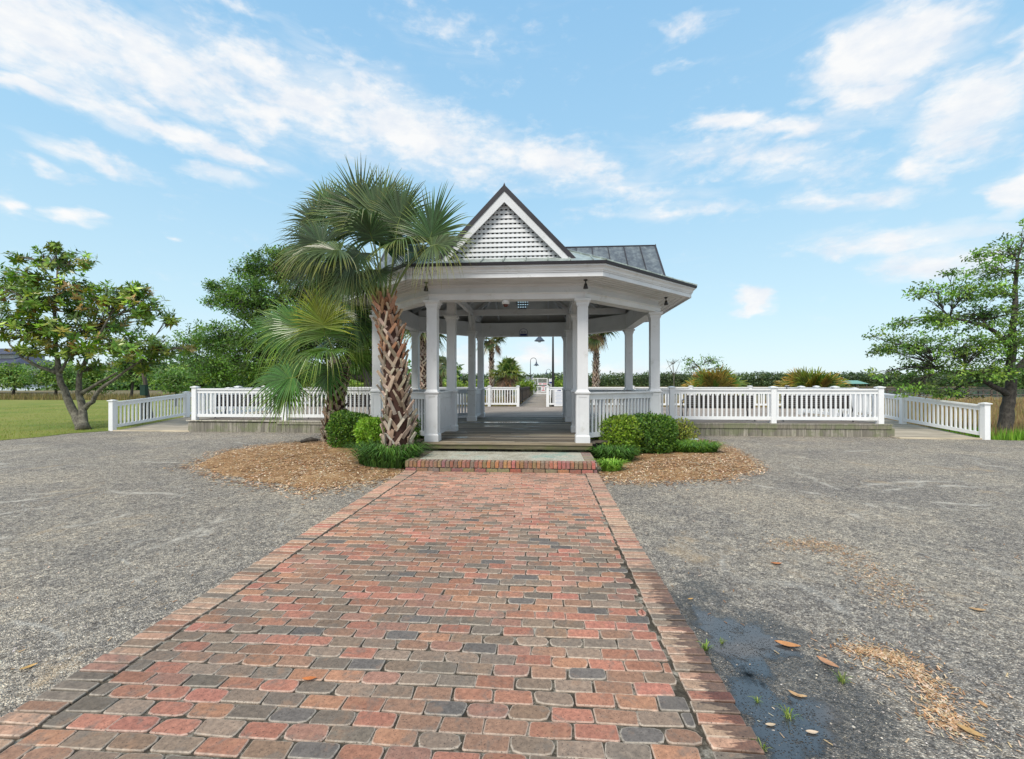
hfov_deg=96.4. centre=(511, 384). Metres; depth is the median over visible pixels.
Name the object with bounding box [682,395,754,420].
park bench
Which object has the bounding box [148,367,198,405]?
background tree
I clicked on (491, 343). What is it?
palmetto palm
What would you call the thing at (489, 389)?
white fence
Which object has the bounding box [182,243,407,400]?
live oak
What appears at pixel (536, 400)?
timber pier
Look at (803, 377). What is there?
palmetto shrub
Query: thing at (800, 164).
sky
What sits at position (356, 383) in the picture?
scrub bush
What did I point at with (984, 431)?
white fence
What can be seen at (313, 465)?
pine straw bed
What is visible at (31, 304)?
magnolia tree
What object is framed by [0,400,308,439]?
lawn
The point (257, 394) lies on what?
white fence
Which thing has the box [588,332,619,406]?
palmetto palm
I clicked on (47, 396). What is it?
marsh grass
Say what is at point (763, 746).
weed tuft
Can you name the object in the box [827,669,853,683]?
weed tuft
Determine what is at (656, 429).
hedge bush
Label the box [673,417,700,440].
hedge bush
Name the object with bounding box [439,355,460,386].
palmetto palm
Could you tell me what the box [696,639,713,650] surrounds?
weed tuft
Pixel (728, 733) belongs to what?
brick path
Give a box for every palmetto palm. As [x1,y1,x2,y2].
[236,284,371,441]
[269,157,474,460]
[400,329,446,388]
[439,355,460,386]
[476,337,506,402]
[488,355,527,405]
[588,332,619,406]
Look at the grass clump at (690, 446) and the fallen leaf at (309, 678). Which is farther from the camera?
the grass clump at (690, 446)
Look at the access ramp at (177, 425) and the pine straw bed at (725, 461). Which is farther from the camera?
the access ramp at (177, 425)
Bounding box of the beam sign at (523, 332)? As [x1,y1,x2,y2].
[520,329,527,336]
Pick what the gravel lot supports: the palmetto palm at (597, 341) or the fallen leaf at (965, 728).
the fallen leaf at (965, 728)
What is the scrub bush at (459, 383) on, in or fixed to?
on the ground at (4, 392)
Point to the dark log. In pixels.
(309, 439)
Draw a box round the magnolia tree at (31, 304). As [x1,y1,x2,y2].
[0,240,197,429]
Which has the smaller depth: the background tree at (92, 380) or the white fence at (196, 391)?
the white fence at (196, 391)
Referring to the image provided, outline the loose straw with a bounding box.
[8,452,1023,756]
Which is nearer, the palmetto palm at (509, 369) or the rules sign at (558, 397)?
the rules sign at (558, 397)
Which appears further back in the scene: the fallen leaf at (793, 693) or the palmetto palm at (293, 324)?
the palmetto palm at (293, 324)
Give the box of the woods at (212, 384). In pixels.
[25,358,463,389]
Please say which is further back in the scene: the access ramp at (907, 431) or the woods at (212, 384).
the woods at (212, 384)
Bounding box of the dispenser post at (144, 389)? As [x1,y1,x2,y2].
[140,373,153,419]
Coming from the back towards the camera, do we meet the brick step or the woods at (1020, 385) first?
the woods at (1020, 385)
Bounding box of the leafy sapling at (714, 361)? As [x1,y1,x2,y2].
[681,354,726,372]
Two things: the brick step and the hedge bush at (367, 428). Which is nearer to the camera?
the brick step
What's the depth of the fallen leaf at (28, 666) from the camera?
2.53 m
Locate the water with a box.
[0,387,1023,396]
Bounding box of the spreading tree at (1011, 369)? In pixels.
[861,218,1023,432]
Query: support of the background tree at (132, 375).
on the ground at (4, 392)
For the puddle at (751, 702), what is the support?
on the gravel lot
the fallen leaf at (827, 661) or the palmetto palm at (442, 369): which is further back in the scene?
the palmetto palm at (442, 369)
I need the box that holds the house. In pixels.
[0,348,68,387]
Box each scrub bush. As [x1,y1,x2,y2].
[349,379,363,393]
[442,378,465,386]
[464,378,496,397]
[513,377,537,395]
[554,375,562,386]
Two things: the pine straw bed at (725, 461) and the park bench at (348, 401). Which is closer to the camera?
the pine straw bed at (725, 461)
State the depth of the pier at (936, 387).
120.18 m
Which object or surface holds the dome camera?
attached to the pavilion
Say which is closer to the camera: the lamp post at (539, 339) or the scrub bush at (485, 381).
the lamp post at (539, 339)
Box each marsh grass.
[0,392,525,405]
[590,396,1023,439]
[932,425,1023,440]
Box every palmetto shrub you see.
[681,364,750,405]
[773,367,852,402]
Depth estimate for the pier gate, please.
57.79 m
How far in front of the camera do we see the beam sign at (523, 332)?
16.44 m
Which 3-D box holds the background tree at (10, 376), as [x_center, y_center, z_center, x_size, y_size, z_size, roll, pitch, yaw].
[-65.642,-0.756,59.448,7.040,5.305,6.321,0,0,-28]
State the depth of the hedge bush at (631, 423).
9.66 m
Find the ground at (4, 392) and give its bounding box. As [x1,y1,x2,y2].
[0,386,1021,426]
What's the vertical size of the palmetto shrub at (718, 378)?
3.311 m
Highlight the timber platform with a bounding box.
[186,406,894,436]
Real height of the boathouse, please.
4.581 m
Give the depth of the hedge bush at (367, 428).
10.18 m
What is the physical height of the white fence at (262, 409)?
1.132 m
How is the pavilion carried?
on the gravel lot
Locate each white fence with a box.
[107,387,229,430]
[190,386,371,419]
[200,386,272,413]
[233,386,294,407]
[295,386,519,406]
[546,386,785,406]
[636,386,885,423]
[784,386,849,409]
[797,386,873,416]
[850,388,992,439]
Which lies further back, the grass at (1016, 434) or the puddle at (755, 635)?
the grass at (1016, 434)
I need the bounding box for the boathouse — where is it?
[842,380,867,388]
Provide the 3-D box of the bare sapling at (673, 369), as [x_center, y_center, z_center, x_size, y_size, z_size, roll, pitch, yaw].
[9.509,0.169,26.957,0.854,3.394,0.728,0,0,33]
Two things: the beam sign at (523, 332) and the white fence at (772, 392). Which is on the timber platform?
the white fence at (772, 392)
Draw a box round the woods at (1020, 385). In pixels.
[967,365,1023,388]
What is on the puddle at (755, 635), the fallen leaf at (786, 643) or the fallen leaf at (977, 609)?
the fallen leaf at (786, 643)
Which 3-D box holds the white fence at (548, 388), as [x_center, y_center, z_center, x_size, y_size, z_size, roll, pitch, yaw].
[8.047,0.609,24.033,12.520,1.132,0.210,0,0,4]
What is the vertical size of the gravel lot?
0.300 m
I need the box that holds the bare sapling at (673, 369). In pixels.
[666,359,679,385]
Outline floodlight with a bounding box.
[583,279,587,288]
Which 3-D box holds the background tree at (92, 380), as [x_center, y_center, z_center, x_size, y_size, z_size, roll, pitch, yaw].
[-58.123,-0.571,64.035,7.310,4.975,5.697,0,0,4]
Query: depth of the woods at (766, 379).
472.02 m
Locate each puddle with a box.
[691,605,800,678]
[729,672,841,758]
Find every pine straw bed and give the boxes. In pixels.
[163,438,404,504]
[597,438,780,489]
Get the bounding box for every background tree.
[0,360,36,395]
[17,359,89,395]
[70,370,126,393]
[100,346,161,397]
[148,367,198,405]
[164,318,214,385]
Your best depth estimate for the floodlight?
8.88 m
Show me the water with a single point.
(973, 392)
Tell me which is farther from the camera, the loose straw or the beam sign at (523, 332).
the beam sign at (523, 332)
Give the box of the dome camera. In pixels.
[502,300,509,306]
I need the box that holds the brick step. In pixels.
[405,450,596,473]
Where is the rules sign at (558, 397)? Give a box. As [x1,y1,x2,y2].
[554,389,562,405]
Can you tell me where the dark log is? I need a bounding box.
[300,437,317,442]
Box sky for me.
[0,0,1023,378]
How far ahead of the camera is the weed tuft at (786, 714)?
2.15 m
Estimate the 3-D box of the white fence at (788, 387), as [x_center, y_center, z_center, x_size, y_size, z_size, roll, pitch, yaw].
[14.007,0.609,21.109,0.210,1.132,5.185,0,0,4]
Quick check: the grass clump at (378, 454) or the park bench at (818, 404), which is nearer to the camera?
the grass clump at (378, 454)
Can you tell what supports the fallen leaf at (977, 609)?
on the gravel lot
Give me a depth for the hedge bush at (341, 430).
10.83 m
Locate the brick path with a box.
[0,470,766,758]
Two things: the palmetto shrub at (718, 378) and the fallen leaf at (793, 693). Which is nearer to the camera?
the fallen leaf at (793, 693)
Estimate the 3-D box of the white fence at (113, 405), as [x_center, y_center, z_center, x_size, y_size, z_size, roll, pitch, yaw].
[-13.197,0.839,18.075,0.279,1.452,5.302,0,0,10]
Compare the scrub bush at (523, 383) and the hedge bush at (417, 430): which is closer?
the hedge bush at (417, 430)
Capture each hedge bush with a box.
[323,409,371,447]
[353,416,384,446]
[411,414,423,444]
[589,412,643,455]
[631,411,678,453]
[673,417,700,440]
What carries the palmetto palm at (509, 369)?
on the ground at (4, 392)
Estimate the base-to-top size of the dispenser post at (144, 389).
2.109 m
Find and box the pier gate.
[534,378,547,393]
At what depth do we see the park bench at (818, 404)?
14.64 m
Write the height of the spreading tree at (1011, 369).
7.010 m
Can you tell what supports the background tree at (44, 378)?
on the ground at (4, 392)
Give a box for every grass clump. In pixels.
[342,438,439,468]
[585,443,645,461]
[593,456,630,471]
[657,438,729,452]
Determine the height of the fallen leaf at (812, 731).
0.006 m
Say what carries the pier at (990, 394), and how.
in the water
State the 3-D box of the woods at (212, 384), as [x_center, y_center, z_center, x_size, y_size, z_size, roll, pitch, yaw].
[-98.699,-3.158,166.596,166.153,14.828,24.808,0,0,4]
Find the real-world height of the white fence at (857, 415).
1.132 m
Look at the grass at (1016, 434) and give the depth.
13.21 m
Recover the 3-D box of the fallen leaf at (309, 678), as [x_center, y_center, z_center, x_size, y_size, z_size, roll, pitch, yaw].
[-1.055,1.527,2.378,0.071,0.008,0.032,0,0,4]
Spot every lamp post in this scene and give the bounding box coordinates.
[530,358,538,378]
[535,337,554,406]
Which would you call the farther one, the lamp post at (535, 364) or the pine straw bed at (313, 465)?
the lamp post at (535, 364)
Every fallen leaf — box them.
[19,663,36,669]
[302,676,315,679]
[774,640,800,646]
[788,690,801,696]
[806,730,817,733]
[816,655,838,667]
[956,724,985,736]
[969,607,985,610]
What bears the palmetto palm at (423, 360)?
on the ground at (4, 392)
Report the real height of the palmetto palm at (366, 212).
6.182 m
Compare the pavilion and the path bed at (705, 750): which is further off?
the pavilion
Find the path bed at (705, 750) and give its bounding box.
[1,471,740,758]
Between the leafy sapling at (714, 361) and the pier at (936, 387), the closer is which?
the leafy sapling at (714, 361)
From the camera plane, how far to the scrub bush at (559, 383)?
89.32 m
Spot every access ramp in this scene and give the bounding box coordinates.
[113,412,262,431]
[814,415,981,438]
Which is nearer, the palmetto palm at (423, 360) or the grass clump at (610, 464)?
the grass clump at (610, 464)
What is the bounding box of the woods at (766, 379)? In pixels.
[407,370,976,386]
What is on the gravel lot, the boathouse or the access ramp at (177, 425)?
the access ramp at (177, 425)
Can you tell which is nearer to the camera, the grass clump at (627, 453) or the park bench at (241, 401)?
the grass clump at (627, 453)
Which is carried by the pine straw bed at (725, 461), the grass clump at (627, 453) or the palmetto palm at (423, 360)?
the grass clump at (627, 453)
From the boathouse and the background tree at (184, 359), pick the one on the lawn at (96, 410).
the background tree at (184, 359)
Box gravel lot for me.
[0,431,1023,758]
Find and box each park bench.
[214,395,274,418]
[308,395,369,418]
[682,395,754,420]
[779,395,853,421]
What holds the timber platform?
on the gravel lot
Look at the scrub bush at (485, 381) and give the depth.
41.88 m
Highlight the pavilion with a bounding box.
[344,183,696,458]
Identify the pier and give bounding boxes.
[519,386,549,406]
[850,387,1003,393]
[884,389,1023,396]
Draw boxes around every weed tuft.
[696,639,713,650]
[751,737,770,751]
[776,703,802,719]
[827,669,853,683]
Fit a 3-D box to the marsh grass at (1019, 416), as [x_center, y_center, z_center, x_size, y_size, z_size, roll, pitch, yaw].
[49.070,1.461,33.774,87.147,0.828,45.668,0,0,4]
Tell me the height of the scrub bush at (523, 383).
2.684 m

